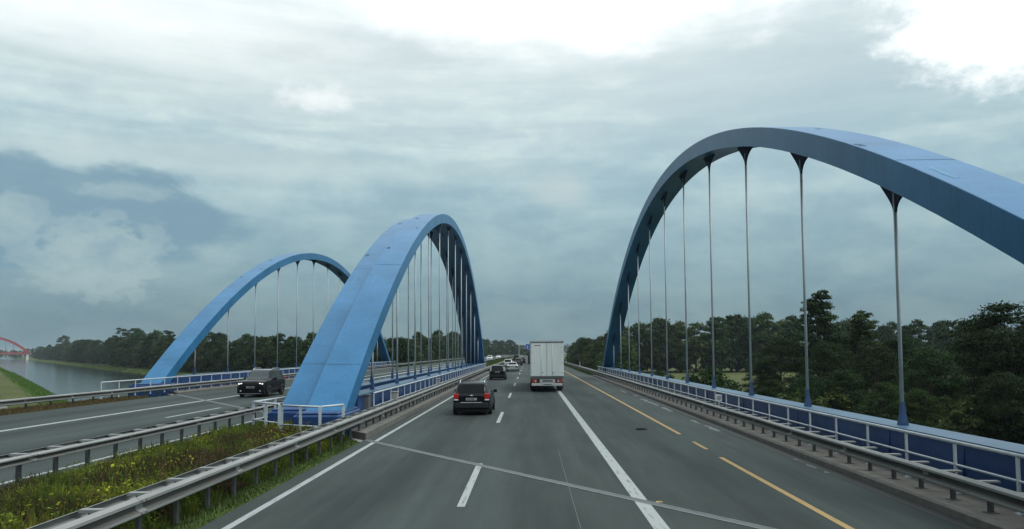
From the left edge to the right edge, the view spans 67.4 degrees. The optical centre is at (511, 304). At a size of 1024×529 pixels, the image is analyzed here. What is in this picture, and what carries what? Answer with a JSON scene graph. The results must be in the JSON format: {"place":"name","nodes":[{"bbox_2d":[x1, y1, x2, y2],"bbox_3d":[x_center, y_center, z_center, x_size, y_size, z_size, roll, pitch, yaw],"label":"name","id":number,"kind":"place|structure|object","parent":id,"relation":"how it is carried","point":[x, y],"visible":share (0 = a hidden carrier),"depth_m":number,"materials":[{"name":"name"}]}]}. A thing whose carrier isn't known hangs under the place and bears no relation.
{"place":"outdoors","nodes":[
{"label":"outdoors","id":0,"kind":"place"},
{"bbox_2d":[0,367,67,404],"bbox_3d":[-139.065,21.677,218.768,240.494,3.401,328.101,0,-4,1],"label":"canal bank grass","id":1,"kind":"structure","parent":0,"point":[32,387],"depth_m":177.51,"materials":[{"name":"green plant"}]},
{"bbox_2d":[0,357,145,401],"bbox_3d":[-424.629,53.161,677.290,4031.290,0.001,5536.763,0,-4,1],"label":"canal water","id":2,"kind":"structure","parent":0,"point":[58,379],"depth_m":309.73,"materials":[{"name":"grey liquid"}]},
{"bbox_2d":[0,395,150,415],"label":"verge grass","id":3,"kind":"structure","parent":0,"point":[32,408],"depth_m":41.80,"materials":[{"name":"plant"}]},
{"bbox_2d":[3,357,192,374],"bbox_3d":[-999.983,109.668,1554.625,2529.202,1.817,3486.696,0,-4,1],"label":"canal bank","id":4,"kind":"structure","parent":0,"point":[81,365],"depth_m":521.02,"materials":[{"name":"green plant"}]},
{"bbox_2d":[0,416,348,528],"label":"median grass","id":5,"kind":"structure","parent":0,"point":[187,509],"depth_m":15.89,"materials":[{"name":"green plant"}]},
{"bbox_2d":[9,425,310,526],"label":"yellow flowers","id":6,"kind":"object","parent":5,"relation":"on","point":[107,489],"visible":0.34,"depth_m":16.77,"materials":[{"name":"yellow plant"}]},
{"bbox_2d":[151,396,358,528],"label":"embankment","id":7,"kind":"structure","parent":0,"point":[217,515],"depth_m":16.14,"materials":[{"name":"green plant"}]},
{"bbox_2d":[0,421,345,528],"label":"weeds","id":8,"kind":"object","parent":7,"relation":"on","point":[207,456],"visible":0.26,"depth_m":16.90,"materials":[{"name":"green plant"}]},
{"bbox_2d":[162,438,357,528],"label":"verge grass","id":9,"kind":"structure","parent":7,"relation":"on","point":[240,496],"depth_m":17.16,"materials":[{"name":"green plant"}]},
{"bbox_2d":[252,396,344,433],"bbox_3d":[-8.379,4.282,28.806,2.119,1.305,6.556,2,-4,-36],"label":"foot railing","id":10,"kind":"object","parent":7,"relation":"on","point":[280,413],"visible":0.65,"depth_m":27.23,"materials":[{"name":"white metal"}]},
{"bbox_2d":[0,355,513,487],"bbox_3d":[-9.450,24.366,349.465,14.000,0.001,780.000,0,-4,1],"label":"road","id":11,"kind":"structure","parent":0,"point":[22,439],"depth_m":32.31,"materials":[{"name":"grey asphalt"}]},
{"bbox_2d":[0,419,259,484],"bbox_3d":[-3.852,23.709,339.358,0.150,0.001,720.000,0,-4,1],"label":"lane marking","id":12,"kind":"object","parent":11,"relation":"on","point":[104,457],"visible":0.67,"depth_m":20.30,"materials":[{"name":"white paint"}]},
{"bbox_2d":[0,355,503,431],"bbox_3d":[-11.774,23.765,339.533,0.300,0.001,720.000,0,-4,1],"label":"lane marking","id":13,"kind":"object","parent":11,"relation":"on","point":[135,410],"visible":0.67,"depth_m":35.71,"materials":[{"name":"white paint"}]},
{"bbox_2d":[0,357,504,485],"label":"crash barrier","id":14,"kind":"object","parent":11,"relation":"on","point":[18,460],"visible":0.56,"depth_m":19.63,"materials":[{"name":"metal"}]},
{"bbox_2d":[237,368,284,396],"bbox_3d":[-16.589,5.133,51.048,2.179,1.830,4.460,0,-4,1],"label":"car","id":15,"kind":"object","parent":11,"relation":"on","point":[267,382],"visible":1,"depth_m":50.07,"materials":[{"name":"black paint"}]},
{"bbox_2d":[0,352,1016,440],"bbox_3d":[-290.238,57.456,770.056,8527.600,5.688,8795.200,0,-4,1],"label":"ground","id":16,"kind":"structure","parent":0,"point":[9,389],"depth_m":210.34,"materials":[{"name":"green plant"}]},
{"bbox_2d":[0,337,30,359],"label":"red arch bridge","id":17,"kind":"structure","parent":16,"relation":"on","point":[27,353],"depth_m":1212.55,"materials":[{"name":"paint"}]},
{"bbox_2d":[53,335,70,358],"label":"deciduous tree","id":18,"kind":"object","parent":16,"relation":"on","point":[65,339],"visible":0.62,"depth_m":780.76,"materials":[{"name":"green plant"}]},
{"bbox_2d":[98,337,113,364],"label":"deciduous tree","id":19,"kind":"object","parent":16,"relation":"on","point":[104,353],"visible":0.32,"depth_m":504.80,"materials":[{"name":"green plant"}]},
{"bbox_2d":[120,332,146,367],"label":"deciduous tree","id":20,"kind":"object","parent":16,"relation":"on","point":[130,347],"visible":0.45,"depth_m":409.51,"materials":[{"name":"green plant"}]},
{"bbox_2d":[130,340,144,367],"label":"deciduous tree","id":21,"kind":"object","parent":16,"relation":"on","point":[135,354],"visible":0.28,"depth_m":402.62,"materials":[{"name":"green plant"}]},
{"bbox_2d":[136,333,158,367],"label":"deciduous tree","id":22,"kind":"object","parent":16,"relation":"on","point":[147,342],"visible":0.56,"depth_m":380.47,"materials":[{"name":"green plant"}]},
{"bbox_2d":[153,334,174,357],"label":"deciduous tree","id":23,"kind":"object","parent":16,"relation":"on","point":[161,349],"visible":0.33,"depth_m":338.38,"materials":[{"name":"green plant"}]},
{"bbox_2d":[190,342,214,372],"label":"deciduous tree","id":24,"kind":"object","parent":16,"relation":"on","point":[197,358],"visible":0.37,"depth_m":295.50,"materials":[{"name":"green plant"}]},
{"bbox_2d":[203,338,226,372],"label":"deciduous tree","id":25,"kind":"object","parent":16,"relation":"on","point":[217,349],"visible":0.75,"depth_m":270.88,"materials":[{"name":"green plant"}]},
{"bbox_2d":[198,332,232,372],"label":"deciduous tree","id":26,"kind":"object","parent":16,"relation":"on","point":[205,347],"visible":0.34,"depth_m":277.13,"materials":[{"name":"green plant"}]},
{"bbox_2d":[219,339,238,371],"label":"deciduous tree","id":27,"kind":"object","parent":16,"relation":"on","point":[233,345],"visible":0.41,"depth_m":262.19,"materials":[{"name":"green plant"}]},
{"bbox_2d":[231,333,252,370],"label":"deciduous tree","id":28,"kind":"object","parent":16,"relation":"on","point":[237,360],"visible":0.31,"depth_m":247.39,"materials":[{"name":"green plant"}]},
{"bbox_2d":[240,343,269,370],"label":"deciduous tree","id":29,"kind":"object","parent":16,"relation":"on","point":[243,362],"visible":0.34,"depth_m":232.71,"materials":[{"name":"green plant"}]},
{"bbox_2d":[245,335,275,370],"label":"deciduous tree","id":30,"kind":"object","parent":16,"relation":"on","point":[262,339],"visible":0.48,"depth_m":230.55,"materials":[{"name":"green plant"}]},
{"bbox_2d":[259,333,287,368],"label":"deciduous tree","id":31,"kind":"object","parent":16,"relation":"on","point":[267,360],"visible":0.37,"depth_m":224.44,"materials":[{"name":"green plant"}]},
{"bbox_2d":[280,341,301,367],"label":"deciduous tree","id":32,"kind":"object","parent":16,"relation":"on","point":[287,360],"visible":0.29,"depth_m":204.05,"materials":[{"name":"green plant"}]},
{"bbox_2d":[274,338,308,367],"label":"deciduous tree","id":33,"kind":"object","parent":16,"relation":"on","point":[290,342],"visible":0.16,"depth_m":214.35,"materials":[{"name":"green plant"}]},
{"bbox_2d":[129,219,473,425],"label":"arch bridge","id":34,"kind":"structure","parent":16,"relation":"on","point":[174,357],"depth_m":59.49,"materials":[{"name":"blue metal"}]},
{"bbox_2d":[100,361,394,398],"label":"handrail","id":35,"kind":"object","parent":34,"relation":"on","point":[119,381],"visible":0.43,"depth_m":55.89,"materials":[{"name":"grey metal"}]},
{"bbox_2d":[293,332,316,366],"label":"deciduous tree","id":36,"kind":"object","parent":16,"relation":"on","point":[310,338],"visible":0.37,"depth_m":200.67,"materials":[{"name":"green plant"}]},
{"bbox_2d":[0,344,699,358],"bbox_3d":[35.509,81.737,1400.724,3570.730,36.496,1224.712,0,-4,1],"label":"distant wood","id":37,"kind":"object","parent":16,"relation":"on","point":[32,350],"visible":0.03,"depth_m":1512.83,"materials":[{"name":"green plant"}]},
{"bbox_2d":[582,341,604,369],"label":"deciduous tree","id":38,"kind":"object","parent":16,"relation":"on","point":[592,357],"visible":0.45,"depth_m":211.07,"materials":[{"name":"green plant"}]},
{"bbox_2d":[619,337,638,369],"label":"deciduous tree","id":39,"kind":"object","parent":16,"relation":"on","point":[624,340],"visible":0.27,"depth_m":214.60,"materials":[{"name":"green plant"}]},
{"bbox_2d":[629,326,653,371],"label":"deciduous tree","id":40,"kind":"object","parent":16,"relation":"on","point":[643,332],"visible":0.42,"depth_m":268.69,"materials":[{"name":"green plant"}]},
{"bbox_2d":[627,321,659,361],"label":"deciduous tree","id":41,"kind":"object","parent":16,"relation":"on","point":[643,325],"visible":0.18,"depth_m":273.48,"materials":[{"name":"green plant"}]},
{"bbox_2d":[635,316,680,370],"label":"deciduous tree","id":42,"kind":"object","parent":16,"relation":"on","point":[658,321],"visible":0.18,"depth_m":275.44,"materials":[{"name":"green plant"}]},
{"bbox_2d":[293,127,1023,528],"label":"arch bridge","id":43,"kind":"structure","parent":16,"relation":"on","point":[981,203],"depth_m":26.43,"materials":[{"name":"blue metal"}]},
{"bbox_2d":[373,363,485,415],"bbox_3d":[-4.891,6.920,75.121,0.120,1.186,85.510,0,-4,1],"label":"handrail","id":44,"kind":"object","parent":43,"relation":"on","point":[420,384],"visible":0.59,"depth_m":44.50,"materials":[{"name":"grey metal"}]},
{"bbox_2d":[564,361,1023,513],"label":"crash barrier","id":45,"kind":"object","parent":43,"relation":"on","point":[989,492],"visible":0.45,"depth_m":18.20,"materials":[{"name":"metal"}]},
{"bbox_2d":[598,366,1023,514],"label":"handrail","id":46,"kind":"object","parent":43,"relation":"on","point":[1017,480],"visible":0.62,"depth_m":19.26,"materials":[{"name":"white metal"}]},
{"bbox_2d":[640,325,678,371],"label":"deciduous tree","id":47,"kind":"object","parent":16,"relation":"on","point":[660,355],"visible":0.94,"depth_m":261.14,"materials":[{"name":"green plant"}]},
{"bbox_2d":[661,320,697,370],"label":"deciduous tree","id":48,"kind":"object","parent":16,"relation":"on","point":[678,323],"visible":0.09,"depth_m":275.05,"materials":[{"name":"green plant"}]},
{"bbox_2d":[664,325,696,371],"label":"deciduous tree","id":49,"kind":"object","parent":16,"relation":"on","point":[676,339],"visible":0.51,"depth_m":266.67,"materials":[{"name":"green plant"}]},
{"bbox_2d":[672,321,716,372],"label":"deciduous tree","id":50,"kind":"object","parent":16,"relation":"on","point":[703,361],"visible":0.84,"depth_m":262.06,"materials":[{"name":"green plant"}]},
{"bbox_2d":[681,366,746,392],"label":"leafy bush","id":51,"kind":"object","parent":16,"relation":"on","point":[706,376],"visible":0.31,"depth_m":95.53,"materials":[{"name":"green plant"}]},
{"bbox_2d":[695,316,741,370],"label":"deciduous tree","id":52,"kind":"object","parent":16,"relation":"on","point":[722,334],"visible":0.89,"depth_m":258.52,"materials":[{"name":"green plant"}]},
{"bbox_2d":[716,313,758,371],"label":"deciduous tree","id":53,"kind":"object","parent":16,"relation":"on","point":[734,320],"visible":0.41,"depth_m":264.80,"materials":[{"name":"green plant"}]},
{"bbox_2d":[732,316,776,370],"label":"deciduous tree","id":54,"kind":"object","parent":16,"relation":"on","point":[758,334],"visible":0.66,"depth_m":259.98,"materials":[{"name":"green plant"}]},
{"bbox_2d":[740,362,785,396],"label":"deciduous tree","id":55,"kind":"object","parent":16,"relation":"on","point":[758,367],"visible":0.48,"depth_m":110.11,"materials":[{"name":"green plant"}]},
{"bbox_2d":[751,311,785,371],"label":"deciduous tree","id":56,"kind":"object","parent":16,"relation":"on","point":[776,328],"visible":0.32,"depth_m":262.17,"materials":[{"name":"green plant"}]},
{"bbox_2d":[754,379,789,397],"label":"leafy bush","id":57,"kind":"object","parent":16,"relation":"on","point":[767,389],"visible":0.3,"depth_m":79.98,"materials":[{"name":"green plant"}]},
{"bbox_2d":[752,335,813,397],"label":"deciduous tree","id":58,"kind":"object","parent":16,"relation":"on","point":[781,350],"visible":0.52,"depth_m":110.83,"materials":[{"name":"green plant"}]},
{"bbox_2d":[773,315,811,371],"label":"deciduous tree","id":59,"kind":"object","parent":16,"relation":"on","point":[788,332],"visible":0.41,"depth_m":258.92,"materials":[{"name":"green plant"}]},
{"bbox_2d":[776,389,815,404],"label":"leafy bush","id":60,"kind":"object","parent":16,"relation":"on","point":[796,397],"visible":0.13,"depth_m":75.47,"materials":[{"name":"green plant"}]},
{"bbox_2d":[785,375,837,409],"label":"leafy bush","id":61,"kind":"object","parent":16,"relation":"on","point":[814,384],"visible":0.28,"depth_m":76.21,"materials":[{"name":"green plant"}]},
{"bbox_2d":[786,290,842,391],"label":"tall tree","id":62,"kind":"object","parent":16,"relation":"on","point":[815,307],"visible":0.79,"depth_m":108.44,"materials":[{"name":"green plant"}]},
{"bbox_2d":[789,340,863,404],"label":"deciduous tree","id":63,"kind":"object","parent":16,"relation":"on","point":[825,348],"visible":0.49,"depth_m":102.27,"materials":[{"name":"green plant"}]},
{"bbox_2d":[811,390,861,413],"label":"leafy bush","id":64,"kind":"object","parent":16,"relation":"on","point":[832,395],"visible":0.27,"depth_m":73.23,"materials":[{"name":"green plant"}]},
{"bbox_2d":[808,332,868,389],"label":"deciduous tree","id":65,"kind":"object","parent":16,"relation":"on","point":[844,336],"visible":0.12,"depth_m":109.48,"materials":[{"name":"green plant"}]},
{"bbox_2d":[813,369,872,413],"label":"leafy bush","id":66,"kind":"object","parent":16,"relation":"on","point":[841,376],"visible":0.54,"depth_m":74.14,"materials":[{"name":"green plant"}]},
{"bbox_2d":[832,320,854,368],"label":"deciduous tree","id":67,"kind":"object","parent":16,"relation":"on","point":[843,325],"visible":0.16,"depth_m":256.17,"materials":[{"name":"green plant"}]},
{"bbox_2d":[844,310,884,394],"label":"tall tree","id":68,"kind":"object","parent":16,"relation":"on","point":[866,331],"visible":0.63,"depth_m":106.57,"materials":[{"name":"green plant"}]},
{"bbox_2d":[856,381,912,420],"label":"leafy bush","id":69,"kind":"object","parent":16,"relation":"on","point":[875,396],"visible":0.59,"depth_m":68.58,"materials":[{"name":"green plant"}]},
{"bbox_2d":[872,324,896,365],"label":"deciduous tree","id":70,"kind":"object","parent":16,"relation":"on","point":[885,330],"visible":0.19,"depth_m":256.97,"materials":[{"name":"green plant"}]},
{"bbox_2d":[844,344,927,410],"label":"deciduous tree","id":71,"kind":"object","parent":16,"relation":"on","point":[878,353],"visible":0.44,"depth_m":91.05,"materials":[{"name":"green plant"}]},
{"bbox_2d":[859,391,928,424],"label":"leafy bush","id":72,"kind":"object","parent":16,"relation":"on","point":[878,414],"visible":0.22,"depth_m":69.79,"materials":[{"name":"green plant"}]},
{"bbox_2d":[862,337,926,390],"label":"deciduous tree","id":73,"kind":"object","parent":16,"relation":"on","point":[891,345],"visible":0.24,"depth_m":95.06,"materials":[{"name":"green plant"}]},
{"bbox_2d":[866,335,942,389],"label":"deciduous tree","id":74,"kind":"object","parent":16,"relation":"on","point":[916,340],"visible":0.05,"depth_m":102.15,"materials":[{"name":"green plant"}]},
{"bbox_2d":[903,319,940,362],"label":"deciduous tree","id":75,"kind":"object","parent":16,"relation":"on","point":[921,328],"visible":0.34,"depth_m":254.53,"materials":[{"name":"green plant"}]},
{"bbox_2d":[895,388,950,427],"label":"leafy bush","id":76,"kind":"object","parent":16,"relation":"on","point":[916,395],"visible":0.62,"depth_m":68.25,"materials":[{"name":"green plant"}]},
{"bbox_2d":[893,346,971,415],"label":"deciduous tree","id":77,"kind":"object","parent":16,"relation":"on","point":[914,376],"visible":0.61,"depth_m":81.95,"materials":[{"name":"green plant"}]},
{"bbox_2d":[927,321,953,360],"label":"deciduous tree","id":78,"kind":"object","parent":16,"relation":"on","point":[941,325],"visible":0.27,"depth_m":257.94,"materials":[{"name":"green plant"}]},
{"bbox_2d":[921,395,966,424],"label":"leafy bush","id":79,"kind":"object","parent":16,"relation":"on","point":[943,402],"visible":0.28,"depth_m":71.86,"materials":[{"name":"green plant"}]},
{"bbox_2d":[914,345,985,414],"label":"deciduous tree","id":80,"kind":"object","parent":16,"relation":"on","point":[939,374],"visible":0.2,"depth_m":84.89,"materials":[{"name":"green plant"}]},
{"bbox_2d":[934,395,1012,439],"bbox_3d":[37.663,9.627,62.458,6.279,4.663,4.856,0,-4,-6],"label":"leafy bush","id":81,"kind":"object","parent":16,"relation":"on","point":[964,405],"visible":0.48,"depth_m":61.97,"materials":[{"name":"green plant"}]},
{"bbox_2d":[932,300,1023,396],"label":"spreading tree","id":82,"kind":"object","parent":16,"relation":"on","point":[1012,361],"visible":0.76,"depth_m":69.33,"materials":[{"name":"green plant"}]},
{"bbox_2d":[947,364,1018,431],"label":"deciduous tree","id":83,"kind":"object","parent":16,"relation":"on","point":[982,370],"visible":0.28,"depth_m":67.35,"materials":[{"name":"green plant"}]},
{"bbox_2d":[965,371,1023,444],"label":"leafy bush","id":84,"kind":"object","parent":16,"relation":"on","point":[1010,380],"visible":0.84,"depth_m":60.18,"materials":[{"name":"green plant"}]},
{"bbox_2d":[1001,387,1023,443],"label":"leafy bush","id":85,"kind":"object","parent":16,"relation":"on","point":[1021,396],"visible":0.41,"depth_m":59.62,"materials":[{"name":"green plant"}]},
{"bbox_2d":[0,0,1023,355],"label":"sky","id":86,"kind":"structure","parent":0,"point":[154,154],"materials":[{"name":"grey"}]},
{"bbox_2d":[198,355,982,528],"bbox_3d":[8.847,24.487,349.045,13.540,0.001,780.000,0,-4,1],"label":"road","id":87,"kind":"structure","parent":0,"point":[380,486],"depth_m":18.44,"materials":[{"name":"grey asphalt"}]},
{"bbox_2d":[222,361,512,528],"bbox_3d":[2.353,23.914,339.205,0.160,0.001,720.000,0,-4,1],"label":"lane marking","id":88,"kind":"object","parent":87,"relation":"on","point":[253,512],"depth_m":18.43,"materials":[{"name":"white paint"}]},
{"bbox_2d":[366,374,488,441],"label":"road seam","id":89,"kind":"object","parent":87,"relation":"on","point":[378,435],"visible":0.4,"depth_m":34.52,"materials":[{"name":"grey concrete"}]},
{"bbox_2d":[457,463,482,506],"bbox_3d":[-0.949,4.184,18.154,0.160,0.001,5.900,0,-4,1],"label":"lane marking","id":90,"kind":"object","parent":87,"relation":"on","point":[467,491],"visible":1,"depth_m":17.35,"materials":[{"name":"white paint"}]},
{"bbox_2d":[453,379,496,413],"bbox_3d":[-1.904,4.654,39.486,2.218,1.700,5.012,0,-4,1],"label":"station wagon","id":91,"kind":"object","parent":87,"relation":"on","point":[474,395],"visible":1,"depth_m":37.14,"materials":[{"name":"black paint"}]},
{"bbox_2d":[489,365,507,379],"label":"hatchback","id":92,"kind":"object","parent":87,"relation":"on","point":[497,371],"visible":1,"depth_m":83.83,"materials":[{"name":"black paint"}]},
{"bbox_2d":[528,341,563,390],"bbox_3d":[2.831,5.205,66.626,2.900,3.880,16.706,0,-4,1],"label":"box truck","id":93,"kind":"object","parent":87,"relation":"on","point":[545,361],"visible":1,"depth_m":58.39,"materials":[{"name":"grey metal"}]},
{"bbox_2d":[365,439,775,528],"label":"expansion joint","id":94,"kind":"object","parent":87,"relation":"on","point":[734,521],"visible":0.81,"depth_m":16.73,"materials":[{"name":"metal"}]},
{"bbox_2d":[554,386,669,528],"bbox_3d":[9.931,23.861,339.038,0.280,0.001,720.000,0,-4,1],"label":"lane marking","id":95,"kind":"object","parent":87,"relation":"on","point":[653,517],"depth_m":18.61,"materials":[{"name":"white paint"}]},
{"bbox_2d":[565,371,680,433],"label":"lane marking","id":96,"kind":"object","parent":87,"relation":"on","point":[634,409],"visible":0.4,"depth_m":38.56,"materials":[{"name":"paint"}]},
{"bbox_2d":[591,376,981,528],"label":"road seam","id":97,"kind":"object","parent":87,"relation":"on","point":[923,508],"visible":1,"depth_m":18.28,"materials":[{"name":"grey"}]},
{"bbox_2d":[719,457,853,528],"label":"lane marking","id":98,"kind":"object","parent":87,"relation":"on","point":[835,520],"visible":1,"depth_m":15.96,"materials":[{"name":"yellow paint"}]},
{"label":"embankment","id":99,"kind":"structure","parent":0,"visible":0},
{"bbox_2d":[0,358,463,409],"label":"crash barrier","id":100,"kind":"object","parent":99,"relation":"on","point":[39,399],"visible":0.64,"depth_m":47.31,"materials":[{"name":"metal"}]},
{"bbox_2d":[27,357,513,528],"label":"crash barrier","id":101,"kind":"object","parent":99,"relation":"on","point":[136,505],"visible":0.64,"depth_m":14.94,"materials":[{"name":"metal"}]},
{"bbox_2d":[388,337,413,366],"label":"deciduous tree","id":102,"kind":"object","parent":99,"relation":"on","point":[403,352],"visible":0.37,"depth_m":180.94,"materials":[{"name":"green plant"}]},
{"bbox_2d":[412,331,436,364],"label":"deciduous tree","id":103,"kind":"object","parent":99,"relation":"on","point":[424,346],"visible":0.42,"depth_m":239.49,"materials":[{"name":"green plant"}]},
{"bbox_2d":[432,337,450,362],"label":"deciduous tree","id":104,"kind":"object","parent":99,"relation":"on","point":[442,348],"visible":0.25,"depth_m":283.47,"materials":[{"name":"green plant"}]},
{"bbox_2d":[567,337,590,365],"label":"deciduous tree","id":105,"kind":"object","parent":99,"relation":"on","point":[584,342],"visible":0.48,"depth_m":260.01,"materials":[{"name":"green plant"}]},
{"bbox_2d":[577,344,597,367],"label":"deciduous tree","id":106,"kind":"object","parent":99,"relation":"on","point":[582,356],"visible":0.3,"depth_m":242.06,"materials":[{"name":"green plant"}]},
{"bbox_2d":[616,347,642,372],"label":"deciduous tree","id":107,"kind":"object","parent":99,"relation":"on","point":[624,351],"visible":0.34,"depth_m":135.81,"materials":[{"name":"green plant"}]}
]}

